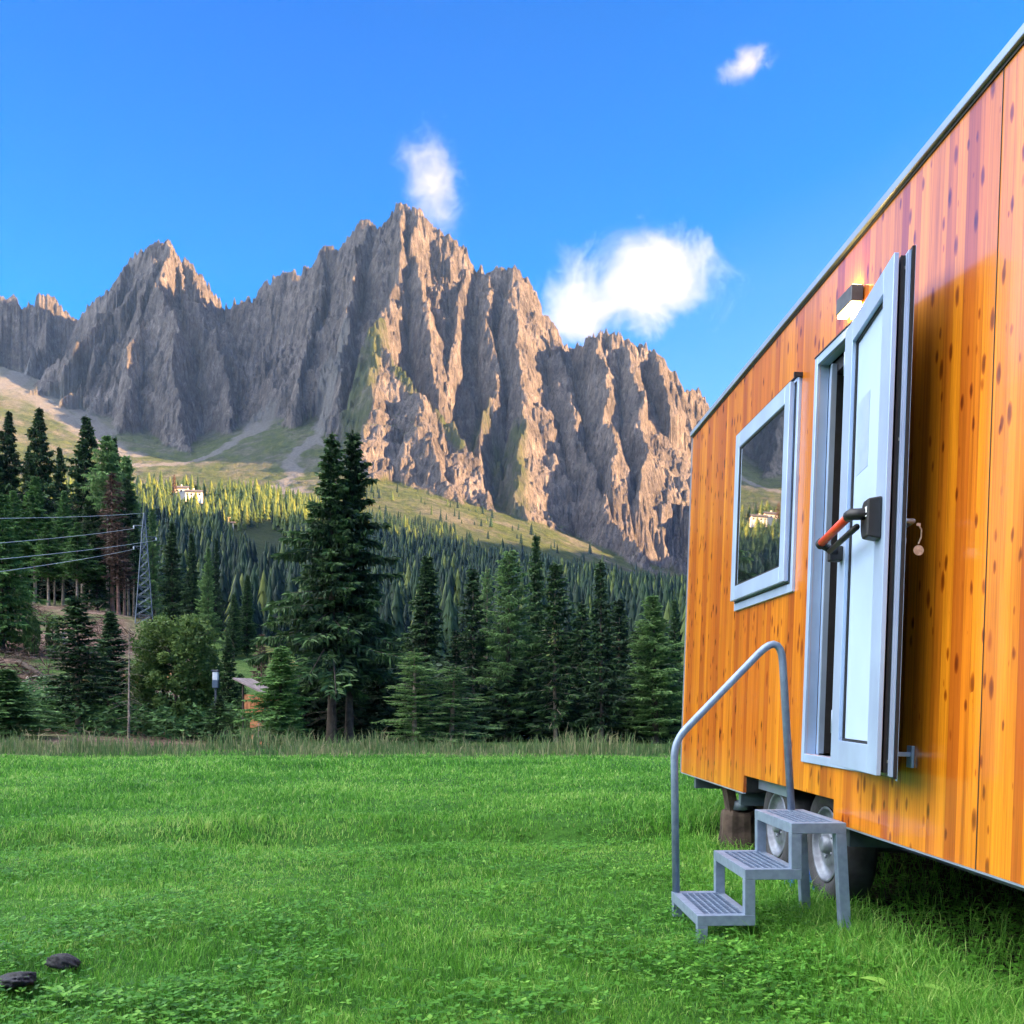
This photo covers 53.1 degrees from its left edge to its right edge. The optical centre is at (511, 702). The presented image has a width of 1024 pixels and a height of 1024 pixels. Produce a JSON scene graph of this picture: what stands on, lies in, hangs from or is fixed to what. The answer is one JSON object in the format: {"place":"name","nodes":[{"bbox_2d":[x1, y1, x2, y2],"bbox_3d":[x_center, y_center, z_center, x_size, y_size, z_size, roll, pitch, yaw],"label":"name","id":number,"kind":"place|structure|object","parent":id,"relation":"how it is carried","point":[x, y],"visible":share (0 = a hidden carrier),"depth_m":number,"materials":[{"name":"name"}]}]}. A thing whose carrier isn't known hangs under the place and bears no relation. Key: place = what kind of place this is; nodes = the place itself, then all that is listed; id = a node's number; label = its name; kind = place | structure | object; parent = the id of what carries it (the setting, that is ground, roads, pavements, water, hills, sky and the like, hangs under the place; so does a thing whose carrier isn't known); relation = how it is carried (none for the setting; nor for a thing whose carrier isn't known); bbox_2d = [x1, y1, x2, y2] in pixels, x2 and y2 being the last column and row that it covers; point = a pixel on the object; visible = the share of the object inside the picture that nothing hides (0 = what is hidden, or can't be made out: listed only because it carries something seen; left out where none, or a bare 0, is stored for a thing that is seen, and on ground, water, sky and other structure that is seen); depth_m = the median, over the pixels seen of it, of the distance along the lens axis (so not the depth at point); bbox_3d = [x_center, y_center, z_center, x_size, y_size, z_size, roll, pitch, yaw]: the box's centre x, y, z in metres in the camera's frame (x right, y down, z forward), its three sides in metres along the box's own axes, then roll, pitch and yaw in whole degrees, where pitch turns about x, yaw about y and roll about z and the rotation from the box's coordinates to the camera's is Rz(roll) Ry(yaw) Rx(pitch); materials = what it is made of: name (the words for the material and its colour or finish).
{"place":"outdoors","nodes":[
{"label":"outdoors","id":0,"kind":"place"},
{"bbox_2d":[0,594,671,750],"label":"hillside","id":1,"kind":"structure","parent":0,"point":[127,622],"depth_m":76.71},
{"bbox_2d":[0,410,26,588],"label":"spruce tree","id":2,"kind":"object","parent":1,"relation":"on","point":[11,481],"visible":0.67,"depth_m":127.56,"materials":[{"name":"green plant"}]},
{"bbox_2d":[0,490,32,591],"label":"spruce tree","id":3,"kind":"object","parent":1,"relation":"on","point":[15,514],"visible":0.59,"depth_m":109.85,"materials":[{"name":"green plant"}]},
{"bbox_2d":[0,492,48,652],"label":"spruce tree","id":4,"kind":"object","parent":1,"relation":"on","point":[18,598],"visible":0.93,"depth_m":77.63,"materials":[{"name":"green plant"}]},
{"bbox_2d":[20,444,30,522],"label":"spruce tree","id":5,"kind":"object","parent":1,"relation":"on","point":[25,487],"visible":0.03,"depth_m":131.79,"materials":[{"name":"green plant"}]},
{"bbox_2d":[23,613,41,655],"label":"shrub","id":6,"kind":"object","parent":1,"relation":"on","point":[35,632],"visible":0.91,"depth_m":77.83,"materials":[{"name":"green plant"}]},
{"bbox_2d":[17,660,47,679],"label":"log","id":7,"kind":"object","parent":1,"relation":"on","point":[26,665],"visible":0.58,"depth_m":69.36,"materials":[{"name":"wood"}]},
{"bbox_2d":[15,476,53,603],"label":"spruce tree","id":8,"kind":"object","parent":1,"relation":"on","point":[34,511],"visible":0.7,"depth_m":111.54,"materials":[{"name":"green plant"}]},
{"bbox_2d":[9,408,60,598],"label":"spruce tree","id":9,"kind":"object","parent":1,"relation":"on","point":[38,445],"visible":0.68,"depth_m":125.48,"materials":[{"name":"green plant"}]},
{"bbox_2d":[0,669,72,738],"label":"spruce tree","id":10,"kind":"object","parent":1,"relation":"on","point":[9,704],"visible":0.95,"depth_m":36.73,"materials":[{"name":"green plant"}]},
{"bbox_2d":[24,522,67,605],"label":"spruce tree","id":11,"kind":"object","parent":1,"relation":"on","point":[50,547],"visible":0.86,"depth_m":108.60,"materials":[{"name":"green plant"}]},
{"bbox_2d":[38,530,60,604],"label":"spruce tree","id":12,"kind":"object","parent":1,"relation":"on","point":[54,603],"visible":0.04,"depth_m":113.88,"materials":[{"name":"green plant"}]},
{"bbox_2d":[44,617,60,654],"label":"shrub","id":13,"kind":"object","parent":1,"relation":"on","point":[48,639],"visible":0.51,"depth_m":79.76,"materials":[{"name":"green plant"}]},
{"bbox_2d":[51,446,74,599],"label":"spruce tree","id":14,"kind":"object","parent":1,"relation":"on","point":[58,479],"visible":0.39,"depth_m":129.76,"materials":[{"name":"green plant"}]},
{"bbox_2d":[51,490,78,605],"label":"spruce tree","id":15,"kind":"object","parent":1,"relation":"on","point":[60,525],"visible":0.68,"depth_m":110.75,"materials":[{"name":"green plant"}]},
{"bbox_2d":[4,519,146,616],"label":"undergrowth","id":16,"kind":"object","parent":1,"relation":"on","point":[58,593],"visible":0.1,"depth_m":125.27,"materials":[{"name":"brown plant"}]},
{"bbox_2d":[49,416,103,603],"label":"spruce tree","id":17,"kind":"object","parent":1,"relation":"on","point":[83,454],"visible":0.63,"depth_m":123.48,"materials":[{"name":"green plant"}]},
{"bbox_2d":[29,596,132,732],"bbox_3d":[-17.707,-1.444,42.225,4.091,5.864,4.100,0,0,-18],"label":"spruce tree","id":18,"kind":"object","parent":1,"relation":"on","point":[72,610],"visible":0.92,"depth_m":41.71,"materials":[{"name":"green plant"}]},
{"bbox_2d":[55,522,106,597],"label":"spruce tree","id":19,"kind":"object","parent":1,"relation":"on","point":[73,568],"visible":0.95,"depth_m":105.60,"materials":[{"name":"green plant"}]},
{"bbox_2d":[0,597,169,696],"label":"brushwood","id":20,"kind":"object","parent":1,"relation":"on","point":[14,654],"visible":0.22,"depth_m":77.67,"materials":[{"name":"green plant"}]},
{"bbox_2d":[80,493,106,605],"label":"spruce tree","id":21,"kind":"object","parent":1,"relation":"on","point":[88,523],"visible":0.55,"depth_m":117.63,"materials":[{"name":"green plant"}]},
{"bbox_2d":[75,530,126,609],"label":"spruce tree","id":22,"kind":"object","parent":1,"relation":"on","point":[99,598],"visible":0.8,"depth_m":107.66,"materials":[{"name":"green plant"}]},
{"bbox_2d":[70,609,135,728],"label":"spruce tree","id":23,"kind":"object","parent":1,"relation":"on","point":[109,627],"visible":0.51,"depth_m":45.79,"materials":[{"name":"green plant"}]},
{"bbox_2d":[79,435,128,610],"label":"larch tree","id":24,"kind":"object","parent":1,"relation":"on","point":[106,454],"visible":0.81,"depth_m":115.23,"materials":[{"name":"green plant"}]},
{"bbox_2d":[101,436,121,606],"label":"spruce tree","id":25,"kind":"object","parent":1,"relation":"on","point":[117,458],"visible":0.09,"depth_m":124.02,"materials":[{"name":"green plant"}]},
{"bbox_2d":[95,471,135,610],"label":"dead spruce","id":26,"kind":"object","parent":1,"relation":"on","point":[113,506],"visible":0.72,"depth_m":107.84,"materials":[{"name":"brown plant"}]},
{"bbox_2d":[100,523,135,614],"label":"dead spruce","id":27,"kind":"object","parent":1,"relation":"on","point":[118,578],"visible":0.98,"depth_m":105.77,"materials":[{"name":"brown plant"}]},
{"bbox_2d":[105,455,142,615],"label":"larch tree","id":28,"kind":"object","parent":1,"relation":"on","point":[125,465],"visible":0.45,"depth_m":121.70,"materials":[{"name":"green plant"}]},
{"bbox_2d":[103,477,148,612],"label":"spruce tree","id":29,"kind":"object","parent":1,"relation":"on","point":[128,501],"visible":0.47,"depth_m":119.84,"materials":[{"name":"green plant"}]},
{"bbox_2d":[109,628,147,737],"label":"bare sapling","id":30,"kind":"object","parent":1,"relation":"on","point":[128,700],"visible":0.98,"depth_m":40.46,"materials":[{"name":"brown plant"}]},
{"bbox_2d":[119,541,137,615],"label":"dead spruce","id":31,"kind":"object","parent":1,"relation":"on","point":[125,587],"visible":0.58,"depth_m":107.94,"materials":[{"name":"brown plant"}]},
{"bbox_2d":[119,519,144,616],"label":"spruce tree","id":32,"kind":"object","parent":1,"relation":"on","point":[132,538],"visible":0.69,"depth_m":111.76,"materials":[{"name":"green plant"}]},
{"bbox_2d":[133,513,156,623],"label":"lattice pylon","id":33,"kind":"object","parent":1,"relation":"on","point":[141,568],"visible":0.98,"depth_m":98.72,"materials":[{"name":"metal"}]},
{"bbox_2d":[0,549,132,571],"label":"power cable","id":34,"kind":"object","parent":33,"relation":"attached to","point":[60,562],"visible":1,"depth_m":62.60,"materials":[{"name":"metal"}]},
{"bbox_2d":[2,528,133,542],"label":"power cable","id":35,"kind":"object","parent":33,"relation":"attached to","point":[59,537],"visible":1,"depth_m":65.42,"materials":[{"name":"metal"}]},
{"bbox_2d":[0,513,140,518],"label":"power cable","id":36,"kind":"object","parent":33,"relation":"attached to","point":[60,517],"visible":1,"depth_m":67.64,"materials":[{"name":"metal"}]},
{"bbox_2d":[0,540,155,559],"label":"power cable","id":37,"kind":"object","parent":33,"relation":"attached to","point":[72,551],"visible":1,"depth_m":64.30,"materials":[{"name":"metal"}]},
{"bbox_2d":[136,508,166,617],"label":"spruce tree","id":38,"kind":"object","parent":1,"relation":"on","point":[152,525],"visible":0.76,"depth_m":117.69,"materials":[{"name":"green plant"}]},
{"bbox_2d":[0,668,303,743],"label":"undergrowth","id":39,"kind":"object","parent":1,"relation":"on","point":[103,712],"visible":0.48,"depth_m":41.31,"materials":[{"name":"green plant"}]},
{"bbox_2d":[121,613,225,738],"bbox_3d":[-14.520,-1.127,44.035,4.366,5.622,4.235,0,0,-1],"label":"broadleaf tree","id":40,"kind":"object","parent":1,"relation":"on","point":[184,641],"visible":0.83,"depth_m":43.20,"materials":[{"name":"green plant"}]},
{"bbox_2d":[156,522,190,621],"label":"spruce tree","id":41,"kind":"object","parent":1,"relation":"on","point":[171,586],"visible":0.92,"depth_m":101.60,"materials":[{"name":"green plant"}]},
{"bbox_2d":[174,531,201,624],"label":"spruce tree","id":42,"kind":"object","parent":1,"relation":"on","point":[191,595],"visible":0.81,"depth_m":99.80,"materials":[{"name":"green plant"}]},
{"bbox_2d":[192,548,223,644],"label":"larch tree","id":43,"kind":"object","parent":1,"relation":"on","point":[206,605],"visible":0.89,"depth_m":91.80,"materials":[{"name":"green plant"}]},
{"bbox_2d":[211,670,219,705],"bbox_3d":[-12.297,0.224,42.500,0.280,3.131,0.280,0,0,0],"label":"lamp post","id":44,"kind":"object","parent":1,"relation":"on","point":[215,679],"visible":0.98,"depth_m":42.39,"materials":[{"name":"metal"}]},
{"bbox_2d":[209,537,227,641],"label":"spruce tree","id":45,"kind":"object","parent":1,"relation":"on","point":[217,601],"visible":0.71,"depth_m":95.95,"materials":[{"name":"green plant"}]},
{"bbox_2d":[203,695,247,742],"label":"spruce tree","id":46,"kind":"object","parent":1,"relation":"on","point":[220,703],"visible":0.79,"depth_m":40.83,"materials":[{"name":"green plant"}]},
{"bbox_2d":[212,636,246,712],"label":"spruce tree","id":47,"kind":"object","parent":1,"relation":"on","point":[228,681],"visible":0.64,"depth_m":51.82,"materials":[{"name":"green plant"}]},
{"bbox_2d":[217,592,244,657],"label":"spruce tree","id":48,"kind":"object","parent":1,"relation":"on","point":[234,626],"visible":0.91,"depth_m":89.85,"materials":[{"name":"green plant"}]},
{"bbox_2d":[233,673,250,703],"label":"spruce tree","id":49,"kind":"object","parent":1,"relation":"on","point":[240,675],"visible":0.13,"depth_m":54.90,"materials":[{"name":"green plant"}]},
{"bbox_2d":[227,574,260,655],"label":"spruce tree","id":50,"kind":"object","parent":1,"relation":"on","point":[247,629],"visible":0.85,"depth_m":91.76,"materials":[{"name":"green plant"}]},
{"bbox_2d":[232,678,278,743],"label":"garden shed","id":51,"kind":"structure","parent":1,"relation":"on","point":[250,682],"depth_m":40.08,"materials":[{"name":"brown wood"}]},
{"bbox_2d":[250,634,269,691],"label":"spruce tree","id":52,"kind":"object","parent":1,"relation":"on","point":[262,650],"visible":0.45,"depth_m":66.01,"materials":[{"name":"plant"}]},
{"bbox_2d":[232,645,317,744],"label":"spruce tree","id":53,"kind":"object","parent":1,"relation":"on","point":[288,700],"visible":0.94,"depth_m":37.73,"materials":[{"name":"green plant"}]},
{"bbox_2d":[293,659,340,738],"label":"spruce tree","id":54,"kind":"object","parent":1,"relation":"on","point":[315,728],"visible":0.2,"depth_m":46.70,"materials":[{"name":"green plant"}]},
{"bbox_2d":[243,432,407,742],"bbox_3d":[-7.674,-4.704,43.331,7.081,13.844,6.292,0,0,44],"label":"spruce tree","id":55,"kind":"object","parent":1,"relation":"on","point":[333,682],"visible":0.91,"depth_m":43.38,"materials":[{"name":"green plant"}]},
{"bbox_2d":[267,429,405,742],"bbox_3d":[-7.124,-4.838,44.756,5.854,14.158,5.930,1,0,21],"label":"spruce tree","id":56,"kind":"object","parent":1,"relation":"on","point":[360,524],"visible":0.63,"depth_m":44.25,"materials":[{"name":"green plant"}]},
{"bbox_2d":[337,642,406,739],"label":"spruce tree","id":57,"kind":"object","parent":1,"relation":"on","point":[372,687],"visible":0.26,"depth_m":47.70,"materials":[{"name":"green plant"}]},
{"bbox_2d":[387,637,402,670],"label":"spruce tree","id":58,"kind":"object","parent":1,"relation":"on","point":[395,638],"visible":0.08,"depth_m":61.82,"materials":[{"name":"green plant"}]},
{"bbox_2d":[369,650,462,746],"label":"larch tree","id":59,"kind":"object","parent":1,"relation":"on","point":[416,668],"visible":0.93,"depth_m":39.85,"materials":[{"name":"green plant"}]},
{"bbox_2d":[397,552,453,711],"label":"spruce tree","id":60,"kind":"object","parent":1,"relation":"on","point":[426,600],"visible":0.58,"depth_m":55.75,"materials":[{"name":"green plant"}]},
{"bbox_2d":[441,630,468,686],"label":"spruce tree","id":61,"kind":"object","parent":1,"relation":"on","point":[454,646],"visible":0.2,"depth_m":57.82,"materials":[{"name":"green plant"}]},
{"bbox_2d":[408,665,506,746],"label":"larch tree","id":62,"kind":"object","parent":1,"relation":"on","point":[451,727],"visible":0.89,"depth_m":40.26,"materials":[{"name":"green plant"}]},
{"bbox_2d":[454,566,502,740],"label":"spruce tree","id":63,"kind":"object","parent":1,"relation":"on","point":[476,644],"visible":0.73,"depth_m":47.78,"materials":[{"name":"green plant"}]},
{"bbox_2d":[469,568,499,690],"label":"larch tree","id":64,"kind":"object","parent":1,"relation":"on","point":[487,585],"visible":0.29,"depth_m":51.88,"materials":[{"name":"green plant"}]},
{"bbox_2d":[291,649,683,742],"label":"undergrowth","id":65,"kind":"object","parent":1,"relation":"on","point":[534,718],"visible":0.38,"depth_m":46.64,"materials":[{"name":"green plant"}]},
{"bbox_2d":[470,548,550,741],"bbox_3d":[-0.102,-2.469,47.268,4.325,9.205,4.087,0,0,-16],"label":"larch tree","id":66,"kind":"object","parent":1,"relation":"on","point":[509,617],"visible":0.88,"depth_m":46.70,"materials":[{"name":"green plant"}]},
{"bbox_2d":[516,534,552,670],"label":"spruce tree","id":67,"kind":"object","parent":1,"relation":"on","point":[535,570],"visible":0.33,"depth_m":61.80,"materials":[{"name":"green plant"}]},
{"bbox_2d":[517,639,551,690],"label":"spruce tree","id":68,"kind":"object","parent":1,"relation":"on","point":[535,656],"visible":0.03,"depth_m":54.87,"materials":[{"name":"green plant"}]},
{"bbox_2d":[513,562,590,742],"bbox_3d":[1.745,-2.098,46.015,3.433,8.408,3.419,0,0,-28],"label":"spruce tree","id":69,"kind":"object","parent":1,"relation":"on","point":[556,659],"visible":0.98,"depth_m":45.71,"materials":[{"name":"green plant"}]},
{"bbox_2d":[562,630,577,679],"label":"spruce tree","id":70,"kind":"object","parent":1,"relation":"on","point":[569,660],"visible":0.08,"depth_m":55.85,"materials":[{"name":"green plant"}]},
{"bbox_2d":[558,601,607,740],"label":"spruce tree","id":71,"kind":"object","parent":1,"relation":"on","point":[583,648],"visible":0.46,"depth_m":49.77,"materials":[{"name":"green plant"}]},
{"bbox_2d":[573,559,637,739],"bbox_3d":[4.042,-2.112,45.286,2.568,8.414,2.844,0,0,-40],"label":"spruce tree","id":72,"kind":"object","parent":1,"relation":"on","point":[601,717],"visible":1,"depth_m":44.93,"materials":[{"name":"green plant"}]},
{"bbox_2d":[598,599,639,738],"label":"spruce tree","id":73,"kind":"object","parent":1,"relation":"on","point":[620,638],"visible":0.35,"depth_m":51.82,"materials":[{"name":"green plant"}]},
{"bbox_2d":[605,631,649,687],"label":"spruce tree","id":74,"kind":"object","parent":1,"relation":"on","point":[631,656],"visible":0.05,"depth_m":54.91,"materials":[{"name":"green plant"}]},
{"bbox_2d":[613,594,684,742],"bbox_3d":[6.805,-1.375,44.842,4.527,6.864,4.440,0,0,26],"label":"larch tree","id":75,"kind":"object","parent":1,"relation":"on","point":[656,679],"visible":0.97,"depth_m":44.66,"materials":[{"name":"green plant"}]},
{"bbox_2d":[665,598,683,679],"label":"spruce tree","id":76,"kind":"object","parent":1,"relation":"on","point":[674,619],"visible":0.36,"depth_m":57.92,"materials":[{"name":"green plant"}]},
{"bbox_2d":[0,202,709,673],"bbox_3d":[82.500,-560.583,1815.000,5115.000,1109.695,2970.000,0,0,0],"label":"mountain","id":77,"kind":"structure","parent":0,"point":[424,360],"depth_m":2062.14,"materials":[{"name":"grey stone"}]},
{"bbox_2d":[0,749,1023,1023],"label":"meadow","id":78,"kind":"structure","parent":0,"point":[526,833],"depth_m":5.93,"materials":[{"name":"plant"}]},
{"bbox_2d":[0,971,36,988],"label":"rock","id":79,"kind":"object","parent":78,"relation":"on","point":[11,980],"visible":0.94,"depth_m":3.79,"materials":[{"name":"stone"}]},
{"bbox_2d":[44,953,80,969],"bbox_3d":[-1.842,1.063,4.208,0.162,0.060,0.127,0,-11,33],"label":"rock","id":80,"kind":"object","parent":78,"relation":"on","point":[63,960],"visible":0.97,"depth_m":4.17,"materials":[{"name":"stone"}]},
{"bbox_2d":[38,981,91,998],"bbox_3d":[-1.653,1.066,3.750,0.205,0.042,0.222,0,0,0],"label":"weed","id":81,"kind":"object","parent":78,"relation":"on","point":[62,993],"visible":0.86,"depth_m":3.79,"materials":[{"name":"green plant"}]},
{"bbox_2d":[0,720,680,759],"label":"meadow fringe","id":82,"kind":"object","parent":78,"relation":"on","point":[292,747],"visible":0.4,"depth_m":20.50,"materials":[{"name":"plant"}]},
{"bbox_2d":[0,805,1023,1023],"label":"clover","id":83,"kind":"object","parent":78,"relation":"on","point":[759,988],"visible":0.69,"depth_m":4.33,"materials":[{"name":"green plant"}]},
{"bbox_2d":[715,940,752,947],"bbox_3d":[0.967,1.069,4.510,0.173,0.032,0.140,0,0,-35],"label":"weed","id":84,"kind":"object","parent":78,"relation":"on","point":[734,945],"visible":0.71,"depth_m":4.53,"materials":[{"name":"green plant"}]},
{"bbox_2d":[716,808,754,849],"bbox_3d":[1.692,1.017,7.541,0.402,0.458,0.404,0,0,0],"label":"stump","id":85,"kind":"object","parent":78,"relation":"on","point":[738,826],"visible":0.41,"depth_m":7.42,"materials":[{"name":"brown wood"}]},
{"bbox_2d":[733,800,751,810],"bbox_3d":[1.680,0.733,7.470,0.140,0.100,0.140,0,0,0],"label":"bottle jack","id":86,"kind":"object","parent":85,"relation":"on","point":[737,806],"visible":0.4,"depth_m":7.42,"materials":[{"name":"paint"}]},
{"bbox_2d":[722,787,763,811],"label":"prop blocks","id":87,"kind":"object","parent":85,"relation":"on","point":[729,797],"depth_m":7.46,"materials":[{"name":"wood"}]},
{"bbox_2d":[671,641,850,942],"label":"metal steps","id":88,"kind":"structure","parent":78,"relation":"on","point":[722,908],"depth_m":5.05,"materials":[{"name":"metal"}]},
{"bbox_2d":[680,23,1023,905],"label":"trailer house","id":89,"kind":"structure","parent":78,"relation":"on","point":[860,419],"depth_m":4.29,"materials":[{"name":"orange wood"}]},
{"bbox_2d":[730,372,802,610],"bbox_3d":[1.606,-1.262,6.508,0.082,1.255,1.305,2,0,-2],"label":"window","id":90,"kind":"structure","parent":89,"relation":"in","point":[766,464],"depth_m":6.34,"materials":[{"name":"silver metal"}]},
{"bbox_2d":[815,245,915,780],"bbox_3d":[1.485,-0.740,4.428,0.303,2.093,0.882,2,0,-2],"label":"door","id":91,"kind":"structure","parent":89,"relation":"in","point":[868,551],"depth_m":4.15,"materials":[{"name":"silver metal"}]},
{"bbox_2d":[860,976,942,993],"bbox_3d":[1.463,1.065,3.854,0.300,0.062,0.270,0,0,17],"label":"weed","id":92,"kind":"object","parent":78,"relation":"on","point":[878,978],"visible":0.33,"depth_m":3.88,"materials":[{"name":"green plant"}]},
{"bbox_2d":[0,0,1023,407],"label":"sky","id":93,"kind":"structure","parent":0,"point":[674,177],"materials":[{"name":"blue"}]},
{"bbox_2d":[913,523,923,554],"bbox_3d":[1.587,-0.636,3.997,0.040,0.126,0.005,0,0,0],"label":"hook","id":94,"kind":"object","parent":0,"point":[918,549],"visible":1,"depth_m":4.00,"materials":[{"name":"metal"}]},
{"bbox_3d":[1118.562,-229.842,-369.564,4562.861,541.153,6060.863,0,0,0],"label":"hills","id":95,"kind":"structure","parent":0,"visible":0},
{"bbox_2d":[175,484,189,499],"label":"mountain lodge","id":96,"kind":"structure","parent":95,"relation":"on","point":[181,489],"depth_m":1050.18,"materials":[{"name":"white paint"}]},
{"bbox_2d":[184,488,203,502],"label":"mountain lodge","id":97,"kind":"structure","parent":95,"relation":"on","point":[200,493],"depth_m":1046.74,"materials":[{"name":"white paint"}]},
{"bbox_2d":[16,471,686,672],"bbox_3d":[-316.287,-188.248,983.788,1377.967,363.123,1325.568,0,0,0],"label":"wood","id":98,"kind":"object","parent":95,"relation":"on","point":[454,560],"visible":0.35,"depth_m":642.26,"materials":[{"name":"green plant"}]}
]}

